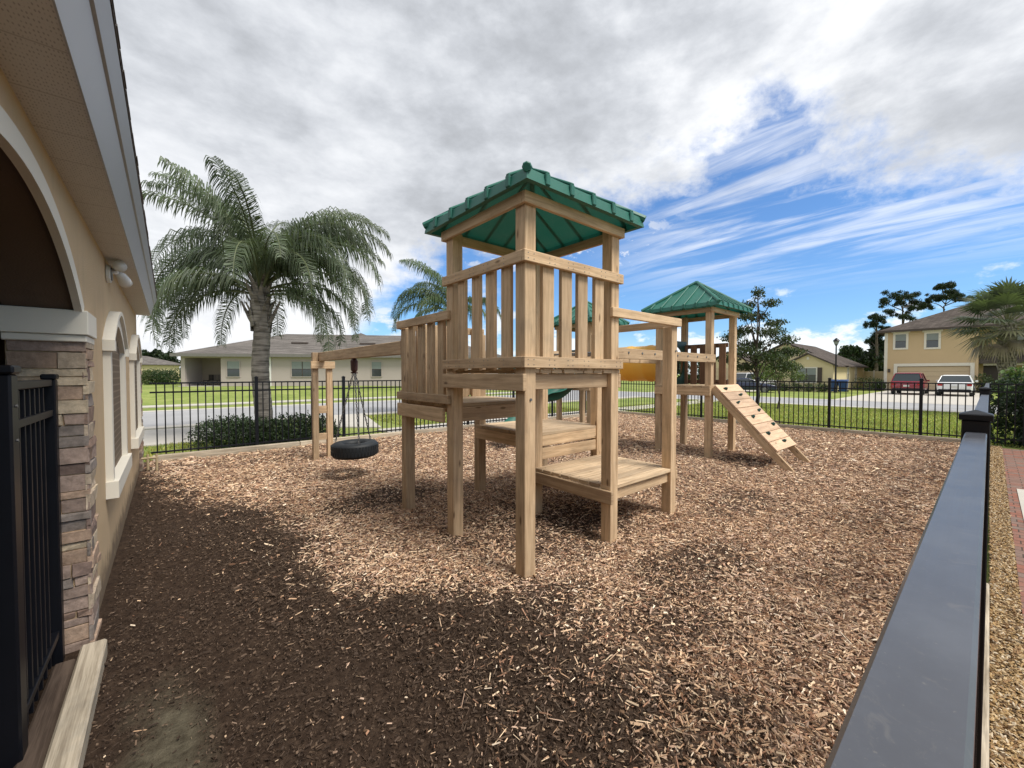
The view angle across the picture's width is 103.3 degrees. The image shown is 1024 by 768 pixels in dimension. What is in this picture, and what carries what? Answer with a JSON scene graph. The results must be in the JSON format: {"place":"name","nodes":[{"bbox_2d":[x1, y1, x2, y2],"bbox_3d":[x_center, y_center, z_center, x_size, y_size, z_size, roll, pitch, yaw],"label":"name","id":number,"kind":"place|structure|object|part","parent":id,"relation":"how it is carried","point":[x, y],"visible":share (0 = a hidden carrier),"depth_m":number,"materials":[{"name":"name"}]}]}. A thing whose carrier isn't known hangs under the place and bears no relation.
{"place":"outdoors","nodes":[
{"label":"outdoors","id":0,"kind":"place"},
{"bbox_2d":[143,425,247,446],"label":"pavement","id":1,"kind":"structure","parent":0,"point":[149,438],"depth_m":10.46,"materials":[{"name":"concrete"}]},
{"bbox_2d":[142,392,515,407],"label":"pavement","id":2,"kind":"structure","parent":0,"point":[184,405],"depth_m":22.74,"materials":[{"name":"concrete"}]},
{"bbox_2d":[307,415,380,427],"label":"pavement","id":3,"kind":"structure","parent":0,"point":[360,422],"depth_m":13.41,"materials":[{"name":"concrete"}]},
{"bbox_2d":[142,393,629,426],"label":"side street","id":4,"kind":"structure","parent":0,"point":[149,419],"depth_m":17.03,"materials":[{"name":"grey asphalt"}]},
{"bbox_2d":[28,412,959,767],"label":"mulch ground","id":5,"kind":"structure","parent":0,"point":[162,744],"depth_m":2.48,"materials":[{"name":"brown wood"}]},
{"bbox_2d":[13,659,76,767],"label":"landscape timber","id":6,"kind":"object","parent":5,"relation":"on","point":[41,729],"visible":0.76,"depth_m":1.86,"materials":[{"name":"brown wood"}]},
{"bbox_2d":[42,639,107,767],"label":"landscape timber","id":7,"kind":"object","parent":5,"relation":"on","point":[68,745],"visible":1,"depth_m":1.83,"materials":[{"name":"beige wood"}]},
{"bbox_2d":[153,441,299,461],"bbox_3d":[-5.631,1.374,8.176,2.428,0.170,0.100,-1,2,-40],"label":"landscape timber","id":8,"kind":"object","parent":5,"relation":"on","point":[209,453],"visible":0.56,"depth_m":8.05,"materials":[{"name":"beige wood"}]},
{"bbox_2d":[311,341,400,460],"bbox_3d":[-2.470,0.484,6.343,0.420,2.120,3.792,-1,2,-40],"label":"swing frame","id":9,"kind":"object","parent":5,"relation":"on","point":[319,360],"visible":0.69,"depth_m":7.53,"materials":[{"name":"brown wood"}]},
{"bbox_2d":[330,359,378,459],"bbox_3d":[-2.437,0.365,6.270,0.695,1.516,0.695,-1,2,-40],"label":"tire swing","id":10,"kind":"object","parent":9,"relation":"hanging from","point":[355,449],"visible":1,"depth_m":6.12,"materials":[{"name":"black rubber"}]},
{"bbox_2d":[396,161,681,579],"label":"play tower","id":11,"kind":"structure","parent":5,"relation":"on","point":[531,223],"depth_m":3.89,"materials":[{"name":"brown wood"}]},
{"bbox_2d":[504,301,629,423],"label":"play tower","id":12,"kind":"structure","parent":5,"relation":"on","point":[557,395],"depth_m":10.14,"materials":[{"name":"brown wood"}]},
{"bbox_2d":[676,415,738,423],"bbox_3d":[6.652,1.240,13.806,0.100,0.160,2.428,-1,2,-40],"label":"landscape timber","id":13,"kind":"object","parent":5,"relation":"on","point":[714,419],"depth_m":13.66,"materials":[{"name":"brown wood"}]},
{"bbox_2d":[641,281,809,471],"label":"play tower","id":14,"kind":"structure","parent":5,"relation":"on","point":[696,301],"depth_m":7.95,"materials":[{"name":"brown wood"}]},
{"bbox_2d":[554,348,715,363],"bbox_3d":[2.150,-0.462,6.949,3.410,0.150,1.183,-1,2,-40],"label":"overhead ladder","id":15,"kind":"object","parent":14,"relation":"attached to","point":[627,355],"visible":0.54,"depth_m":6.45,"materials":[{"name":"brown wood"}]},
{"bbox_2d":[618,345,678,381],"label":"tube tunnel","id":16,"kind":"structure","parent":14,"relation":"attached to","point":[637,371],"depth_m":9.07,"materials":[{"name":"yellow plastic"}]},
{"bbox_2d":[777,424,843,432],"bbox_3d":[8.230,1.286,11.945,0.100,0.160,2.428,-1,2,-40],"label":"landscape timber","id":17,"kind":"object","parent":5,"relation":"on","point":[822,429],"visible":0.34,"depth_m":11.52,"materials":[{"name":"brown wood"}]},
{"bbox_2d":[378,400,716,432],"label":"pavement","id":18,"kind":"structure","parent":0,"point":[647,406],"depth_m":13.96,"materials":[{"name":"concrete"}]},
{"bbox_2d":[113,0,1023,373],"label":"sky","id":19,"kind":"structure","parent":0,"point":[828,157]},
{"bbox_2d":[141,374,1023,582],"bbox_3d":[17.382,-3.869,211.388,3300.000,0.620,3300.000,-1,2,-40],"label":"ground","id":20,"kind":"structure","parent":0,"point":[148,398],"depth_m":26.37,"materials":[{"name":"green plant"}]},
{"bbox_2d":[0,0,156,653],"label":"clubhouse","id":21,"kind":"structure","parent":20,"relation":"on","point":[73,223],"depth_m":2.22,"materials":[{"name":"beige paint"}]},
{"bbox_2d":[0,365,64,767],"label":"metal gate","id":22,"kind":"structure","parent":21,"relation":"attached to","point":[32,644],"depth_m":1.82,"materials":[{"name":"metal"}]},
{"bbox_2d":[105,261,132,287],"bbox_3d":[-3.394,-0.942,3.504,0.149,0.180,0.355,-1,2,-40],"label":"security light","id":23,"kind":"object","parent":21,"relation":"attached to","point":[118,270],"visible":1,"depth_m":3.41,"materials":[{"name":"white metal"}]},
{"bbox_2d":[139,363,143,470],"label":"stone pier","id":24,"kind":"structure","parent":20,"relation":"on","point":[141,453],"depth_m":6.70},
{"bbox_2d":[142,349,149,356],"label":"tree","id":25,"kind":"object","parent":20,"relation":"on","point":[144,353],"visible":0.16,"depth_m":87.99,"materials":[{"name":"green plant"}]},
{"bbox_2d":[141,368,152,384],"bbox_3d":[-35.206,-0.691,39.009,1.027,1.728,1.033,0,1,1],"label":"bush","id":26,"kind":"object","parent":20,"relation":"on","point":[144,372],"visible":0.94,"depth_m":38.83,"materials":[{"name":"green plant"}]},
{"bbox_2d":[141,454,157,470],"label":"water pipes","id":27,"kind":"object","parent":20,"relation":"on","point":[147,457],"visible":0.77,"depth_m":6.65,"materials":[{"name":"beige plastic"}]},
{"bbox_2d":[151,348,163,357],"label":"tree","id":28,"kind":"object","parent":20,"relation":"on","point":[156,352],"visible":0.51,"depth_m":88.46,"materials":[{"name":"green plant"}]},
{"bbox_2d":[141,366,180,384],"bbox_3d":[-34.539,-0.609,40.002,4.947,2.265,2.610,0,1,1],"label":"bush","id":29,"kind":"object","parent":20,"relation":"on","point":[163,375],"visible":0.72,"depth_m":39.51,"materials":[{"name":"green plant"}]},
{"bbox_2d":[141,356,180,380],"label":"house","id":30,"kind":"structure","parent":20,"relation":"on","point":[153,363],"depth_m":61.60,"materials":[{"name":"beige paint"}]},
{"bbox_2d":[158,352,168,360],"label":"tree","id":31,"kind":"object","parent":20,"relation":"on","point":[164,357],"visible":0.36,"depth_m":87.78,"materials":[{"name":"green plant"}]},
{"bbox_2d":[167,351,179,362],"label":"tree","id":32,"kind":"object","parent":20,"relation":"on","point":[173,359],"visible":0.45,"depth_m":88.00,"materials":[{"name":"green plant"}]},
{"bbox_2d":[183,410,341,449],"bbox_3d":[-5.683,1.039,9.444,3.154,0.833,1.446,-1,2,-22],"label":"shrub bed","id":33,"kind":"object","parent":20,"relation":"on","point":[217,424],"visible":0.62,"depth_m":9.10,"materials":[{"name":"green plant"}]},
{"bbox_2d":[138,155,392,430],"bbox_3d":[-5.857,-1.742,9.960,5.313,6.522,5.166,-1,2,-40],"label":"palm tree","id":34,"kind":"object","parent":20,"relation":"on","point":[291,252],"visible":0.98,"depth_m":9.53,"materials":[{"name":"green plant"}]},
{"bbox_2d":[143,395,511,411],"bbox_3d":[-28.203,1.464,6.933,85.900,0.050,0.600,-1,2,-40],"label":"gutter","id":35,"kind":"object","parent":20,"relation":"on","point":[272,405],"depth_m":19.49,"materials":[{"name":"concrete"}]},
{"bbox_2d":[169,333,500,390],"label":"house","id":36,"kind":"structure","parent":20,"relation":"on","point":[290,358],"depth_m":35.68,"materials":[{"name":"beige paint"}]},
{"bbox_2d":[203,375,213,385],"bbox_3d":[-26.326,-0.342,35.130,0.540,0.950,0.500,0,1,17],"label":"patio chair","id":37,"kind":"object","parent":36,"relation":"on","point":[211,377],"visible":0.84,"depth_m":35.27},
{"bbox_2d":[211,375,219,385],"bbox_3d":[-25.803,-0.345,35.227,0.540,0.950,0.500,0,1,-19],"label":"patio chair","id":38,"kind":"object","parent":36,"relation":"on","point":[215,378],"visible":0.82,"depth_m":35.41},
{"bbox_2d":[226,361,240,376],"bbox_3d":[-23.600,-1.277,34.302,1.067,1.400,0.074,0,1,-9],"label":"window","id":39,"kind":"structure","parent":36,"relation":"in","point":[232,367],"depth_m":34.32,"materials":[{"name":"grey glass"}]},
{"bbox_2d":[291,361,310,376],"bbox_3d":[-18.218,-1.299,35.173,1.808,1.400,0.074,0,1,-9],"label":"window","id":40,"kind":"structure","parent":36,"relation":"in","point":[298,368],"depth_m":35.16,"materials":[{"name":"grey glass"}]},
{"bbox_2d":[371,361,381,376],"bbox_3d":[-12.092,-1.323,36.163,0.917,1.400,0.074,0,1,-9],"label":"window","id":41,"kind":"structure","parent":36,"relation":"in","point":[376,366],"depth_m":36.17,"materials":[{"name":"grey glass"}]},
{"bbox_2d":[299,431,401,445],"bbox_3d":[-3.770,1.335,9.754,2.428,0.170,0.100,-1,2,-40],"label":"landscape timber","id":42,"kind":"object","parent":20,"relation":"on","point":[306,442],"visible":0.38,"depth_m":9.75,"materials":[{"name":"brown wood"}]},
{"bbox_2d":[149,376,586,453],"bbox_3d":[-1.167,0.549,12.074,14.356,1.607,0.072,-1,2,-40],"label":"picket fence","id":43,"kind":"object","parent":20,"relation":"on","point":[256,390],"visible":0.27,"depth_m":8.74,"materials":[{"name":"black metal"}]},
{"bbox_2d":[144,396,642,429],"bbox_3d":[-23.546,1.600,1.444,85.900,0.050,0.600,-1,2,-40],"label":"gutter","id":44,"kind":"object","parent":20,"relation":"on","point":[171,426],"visible":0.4,"depth_m":15.35,"materials":[{"name":"concrete"}]},
{"bbox_2d":[415,424,473,433],"bbox_3d":[-1.909,1.296,11.331,2.428,0.170,0.100,-1,2,-40],"label":"landscape timber","id":45,"kind":"object","parent":20,"relation":"on","point":[435,430],"visible":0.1,"depth_m":11.12,"materials":[{"name":"brown wood"}]},
{"bbox_2d":[390,258,500,332],"bbox_3d":[-2.521,-1.793,16.437,4.219,6.299,3.962,-1,2,-40],"label":"palm tree","id":46,"kind":"object","parent":20,"relation":"on","point":[435,299],"visible":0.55,"depth_m":16.05,"materials":[{"name":"green plant"}]},
{"bbox_2d":[178,360,872,379],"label":"woodland","id":47,"kind":"object","parent":20,"relation":"on","point":[679,371],"depth_m":111.43,"materials":[{"name":"green plant"}]},
{"bbox_2d":[548,414,585,418],"bbox_3d":[1.812,1.218,14.487,2.428,0.170,0.100,-1,2,-40],"label":"landscape timber","id":48,"kind":"object","parent":20,"relation":"on","point":[566,416],"visible":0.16,"depth_m":14.58,"materials":[{"name":"brown wood"}]},
{"bbox_2d":[143,399,1023,461],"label":"grass","id":49,"kind":"structure","parent":20,"relation":"on","point":[938,417],"depth_m":14.65,"materials":[{"name":"green plant"}]},
{"bbox_2d":[618,411,654,416],"bbox_3d":[5.098,1.194,15.638,0.100,0.160,2.354,-1,2,-40],"label":"landscape timber","id":50,"kind":"object","parent":20,"relation":"on","point":[638,413],"visible":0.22,"depth_m":15.82,"materials":[{"name":"brown wood"}]},
{"bbox_2d":[716,285,807,402],"bbox_3d":[8.510,-0.998,13.898,2.809,4.724,2.017,-1,2,-23],"label":"oak tree","id":51,"kind":"object","parent":20,"relation":"on","point":[754,346],"visible":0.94,"depth_m":13.71,"materials":[{"name":"green plant"}]},
{"bbox_2d":[751,345,806,408],"bbox_3d":[12.328,-0.275,18.706,2.126,3.044,1.879,-1,2,-40],"label":"tree","id":52,"kind":"object","parent":20,"relation":"on","point":[779,375],"visible":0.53,"depth_m":18.68,"materials":[{"name":"green plant"}]},
{"bbox_2d":[776,382,788,390],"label":"bush","id":53,"kind":"object","parent":20,"relation":"on","point":[782,389],"visible":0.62,"depth_m":38.58,"materials":[{"name":"green plant"}]},
{"bbox_2d":[697,343,868,391],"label":"house","id":54,"kind":"structure","parent":20,"relation":"on","point":[819,363],"depth_m":39.40,"materials":[{"name":"beige paint"}]},
{"bbox_2d":[716,368,751,379],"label":"garage door","id":55,"kind":"structure","parent":54,"relation":"in","point":[717,369],"depth_m":44.63,"materials":[{"name":"beige metal"}]},
{"bbox_2d":[796,367,817,382],"bbox_3d":[27.806,-0.845,38.264,0.074,1.500,1.696,-1,2,-40],"label":"window","id":56,"kind":"structure","parent":54,"relation":"in","point":[811,375],"depth_m":38.09,"materials":[{"name":"white glass"}]},
{"bbox_2d":[790,382,801,391],"bbox_3d":[26.569,0.289,37.979,1.168,0.933,1.077,-1,2,-40],"label":"bush","id":57,"kind":"object","parent":20,"relation":"on","point":[796,385],"visible":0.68,"depth_m":37.92,"materials":[{"name":"green plant"}]},
{"bbox_2d":[618,391,994,405],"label":"gutter","id":58,"kind":"object","parent":20,"relation":"on","point":[836,399],"depth_m":24.61,"materials":[{"name":"concrete"}]},
{"bbox_2d":[802,382,814,391],"bbox_3d":[27.207,0.351,37.234,1.129,0.986,1.092,1,2,21],"label":"bush","id":59,"kind":"object","parent":20,"relation":"on","point":[810,389],"visible":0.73,"depth_m":37.10,"materials":[{"name":"green plant"}]},
{"bbox_2d":[814,383,827,391],"bbox_3d":[27.814,0.334,36.448,1.165,0.989,1.065,-1,2,-40],"label":"bush","id":60,"kind":"object","parent":20,"relation":"on","point":[821,389],"visible":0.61,"depth_m":36.42,"materials":[{"name":"green plant"}]},
{"bbox_2d":[619,377,1023,444],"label":"picket fence","id":61,"kind":"object","parent":20,"relation":"on","point":[829,388],"visible":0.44,"depth_m":10.86,"materials":[{"name":"black metal"}]},
{"bbox_2d":[642,397,1012,414],"bbox_3d":[33.862,1.639,-0.154,0.600,0.050,75.900,-1,2,-40],"label":"gutter","id":62,"kind":"object","parent":20,"relation":"on","point":[846,406],"visible":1,"depth_m":19.95,"materials":[{"name":"concrete"}]},
{"bbox_2d":[831,379,838,391],"bbox_3d":[28.535,0.153,35.958,0.720,1.119,0.700,-1,2,-40],"label":"wheelie bin","id":63,"kind":"object","parent":20,"relation":"on","point":[832,384],"visible":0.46,"depth_m":35.78,"materials":[{"name":"blue plastic"}]},
{"bbox_2d":[833,338,839,392],"bbox_3d":[27.965,-1.624,34.971,0.540,4.720,0.540,-1,2,-40],"label":"street lamp","id":64,"kind":"object","parent":20,"relation":"on","point":[836,341],"visible":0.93,"depth_m":34.92,"materials":[{"name":"black metal"}]},
{"bbox_2d":[838,379,848,391],"bbox_3d":[29.040,0.164,35.516,0.720,1.119,0.700,-1,2,-40],"label":"wheelie bin","id":65,"kind":"object","parent":20,"relation":"on","point":[843,385],"visible":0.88,"depth_m":35.34,"materials":[{"name":"blue plastic"}]},
{"bbox_2d":[837,344,872,370],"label":"tree","id":66,"kind":"object","parent":20,"relation":"on","point":[852,352],"visible":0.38,"depth_m":57.79,"materials":[{"name":"green plant"}]},
{"bbox_2d":[852,376,886,390],"bbox_3d":[35.099,0.026,39.837,2.807,1.644,2.645,-1,2,-40],"label":"bush","id":67,"kind":"object","parent":20,"relation":"on","point":[869,380],"visible":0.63,"depth_m":39.73,"materials":[{"name":"green plant"}]},
{"bbox_2d":[859,346,883,370],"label":"tree","id":68,"kind":"object","parent":20,"relation":"on","point":[867,358],"visible":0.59,"depth_m":56.53,"materials":[{"name":"green plant"}]},
{"bbox_2d":[864,370,883,387],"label":"vinyl fence","id":69,"kind":"object","parent":20,"relation":"on","point":[876,374],"visible":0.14,"depth_m":45.15,"materials":[{"name":"beige paint"}]},
{"bbox_2d":[862,313,891,370],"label":"pine tree","id":70,"kind":"object","parent":20,"relation":"on","point":[875,340],"visible":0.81,"depth_m":55.95,"materials":[{"name":"green plant"}]},
{"bbox_2d":[871,381,885,390],"bbox_3d":[35.771,0.198,39.474,1.129,1.161,1.093,-1,2,-40],"label":"bush","id":71,"kind":"object","parent":20,"relation":"on","point":[879,385],"visible":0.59,"depth_m":39.30,"materials":[{"name":"green plant"}]},
{"bbox_2d":[844,429,960,442],"bbox_3d":[9.808,1.331,10.085,0.100,0.160,2.428,-1,2,-40],"label":"landscape timber","id":72,"kind":"object","parent":20,"relation":"on","point":[922,437],"visible":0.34,"depth_m":10.03,"materials":[{"name":"brown wood"}]},
{"bbox_2d":[878,289,935,323],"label":"pine tree","id":73,"kind":"object","parent":20,"relation":"on","point":[914,304],"visible":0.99,"depth_m":54.82,"materials":[{"name":"green plant"}]},
{"bbox_2d":[824,383,993,767],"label":"picket fence","id":74,"kind":"object","parent":20,"relation":"on","point":[917,701],"visible":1,"depth_m":0.30,"materials":[{"name":"black metal"}]},
{"bbox_2d":[920,280,975,311],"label":"pine tree","id":75,"kind":"object","parent":20,"relation":"on","point":[954,295],"visible":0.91,"depth_m":54.60,"materials":[{"name":"green plant"}]},
{"bbox_2d":[876,305,1023,390],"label":"house","id":76,"kind":"structure","parent":20,"relation":"on","point":[928,349],"depth_m":37.61,"materials":[{"name":"yellow paint"}]},
{"bbox_2d":[892,331,909,349],"bbox_3d":[37.510,-4.230,39.088,0.099,1.814,1.312,-1,2,-40],"label":"window","id":77,"kind":"structure","parent":76,"relation":"in","point":[900,339],"depth_m":39.11,"materials":[{"name":"white glass"}]},
{"bbox_2d":[922,329,942,348],"bbox_3d":[38.890,-4.126,37.464,0.099,1.802,1.335,-1,2,-40],"label":"window","id":78,"kind":"structure","parent":76,"relation":"in","point":[932,338],"depth_m":37.48,"materials":[{"name":"white glass"}]},
{"bbox_2d":[898,366,969,389],"bbox_3d":[39.029,-0.475,37.646,0.030,2.284,4.661,-1,2,-40],"label":"garage door","id":79,"kind":"structure","parent":76,"relation":"in","point":[950,370],"depth_m":37.45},
{"bbox_2d":[983,365,997,389],"bbox_3d":[42.629,-0.483,35.757,0.040,2.400,1.361,-1,2,-40],"label":"front door","id":80,"kind":"structure","parent":76,"relation":"in","point":[992,370],"depth_m":35.88,"materials":[{"name":"brown wood"}]},
{"bbox_2d":[941,277,1023,414],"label":"cabbage palm","id":81,"kind":"object","parent":20,"relation":"on","point":[1007,348],"visible":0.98,"depth_m":15.73,"materials":[{"name":"green plant"}]},
{"bbox_2d":[975,373,993,392],"bbox_3d":[40.069,0.013,34.441,1.412,1.917,1.273,-1,2,-40],"label":"bush","id":82,"kind":"object","parent":20,"relation":"on","point":[984,378],"visible":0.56,"depth_m":34.36,"materials":[{"name":"green plant"}]},
{"bbox_2d":[981,583,988,767],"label":"landscape timber","id":83,"kind":"object","parent":20,"relation":"on","point":[985,743],"visible":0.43,"depth_m":1.94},
{"bbox_2d":[989,373,1023,446],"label":"hedge","id":84,"kind":"object","parent":20,"relation":"on","point":[1019,415],"visible":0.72,"depth_m":9.22,"materials":[{"name":"green plant"}]},
{"bbox_2d":[993,362,1023,407],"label":"shrub","id":85,"kind":"object","parent":20,"relation":"on","point":[1011,372],"visible":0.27,"depth_m":10.53,"materials":[{"name":"green plant"}]},
{"bbox_2d":[569,390,1016,412],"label":"road","id":86,"kind":"structure","parent":0,"point":[910,406],"depth_m":22.22,"materials":[{"name":"grey asphalt"}]},
{"bbox_2d":[837,390,979,404],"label":"driveway","id":87,"kind":"structure","parent":0,"point":[961,398],"depth_m":27.69,"materials":[{"name":"concrete"}]},
{"bbox_2d":[890,373,929,394],"bbox_3d":[32.193,-0.064,32.751,4.780,1.721,2.160,-1,2,-40],"label":"parked car","id":88,"kind":"object","parent":87,"relation":"on","point":[907,377],"visible":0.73,"depth_m":31.49,"materials":[{"name":"red paint"}]},
{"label":"windows","id":89,"kind":"part","parent":88,"relation":"part of","materials":[{"name":"grey glass"}]},
{"bbox_2d":[936,375,977,395],"bbox_3d":[33.425,0.082,30.482,4.720,1.541,2.160,-1,2,-40],"label":"parked car","id":90,"kind":"object","parent":87,"relation":"on","point":[955,379],"visible":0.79,"depth_m":29.29,"materials":[{"name":"white paint"}]},
{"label":"windows","id":91,"kind":"part","parent":90,"relation":"part of","materials":[{"name":"grey glass"}]},
{"bbox_2d":[988,445,1023,767],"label":"gravel","id":92,"kind":"structure","parent":0,"point":[1005,606],"depth_m":2.45,"materials":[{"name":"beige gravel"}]},
{"bbox_2d":[1002,448,1023,624],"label":"paved path","id":93,"kind":"structure","parent":0,"point":[1014,465],"depth_m":5.05,"materials":[{"name":"brick"}]},
{"bbox_2d":[1017,489,1023,518],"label":"concrete slab","id":94,"kind":"structure","parent":93,"relation":"on","point":[1020,492],"depth_m":5.14,"materials":[{"name":"grey concrete"}]},
{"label":"driveway","id":95,"kind":"structure","parent":0,"visible":0},
{"bbox_2d":[727,378,776,392],"bbox_3d":[21.422,0.133,37.079,4.720,1.354,2.160,1,2,32],"label":"parked car","id":96,"kind":"object","parent":95,"relation":"on","point":[743,380],"visible":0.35,"depth_m":36.12,"materials":[{"name":"blue paint"}]},
{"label":"windows","id":97,"kind":"part","parent":96,"relation":"part of","materials":[{"name":"grey glass"}]},
{"bbox_2d":[736,373,778,383],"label":"parked car","id":98,"kind":"object","parent":95,"relation":"on","point":[743,375],"visible":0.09,"depth_m":41.04,"materials":[{"name":"white paint"}]},
{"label":"windows","id":99,"kind":"part","parent":98,"relation":"part of","materials":[{"name":"grey glass"}]}
]}

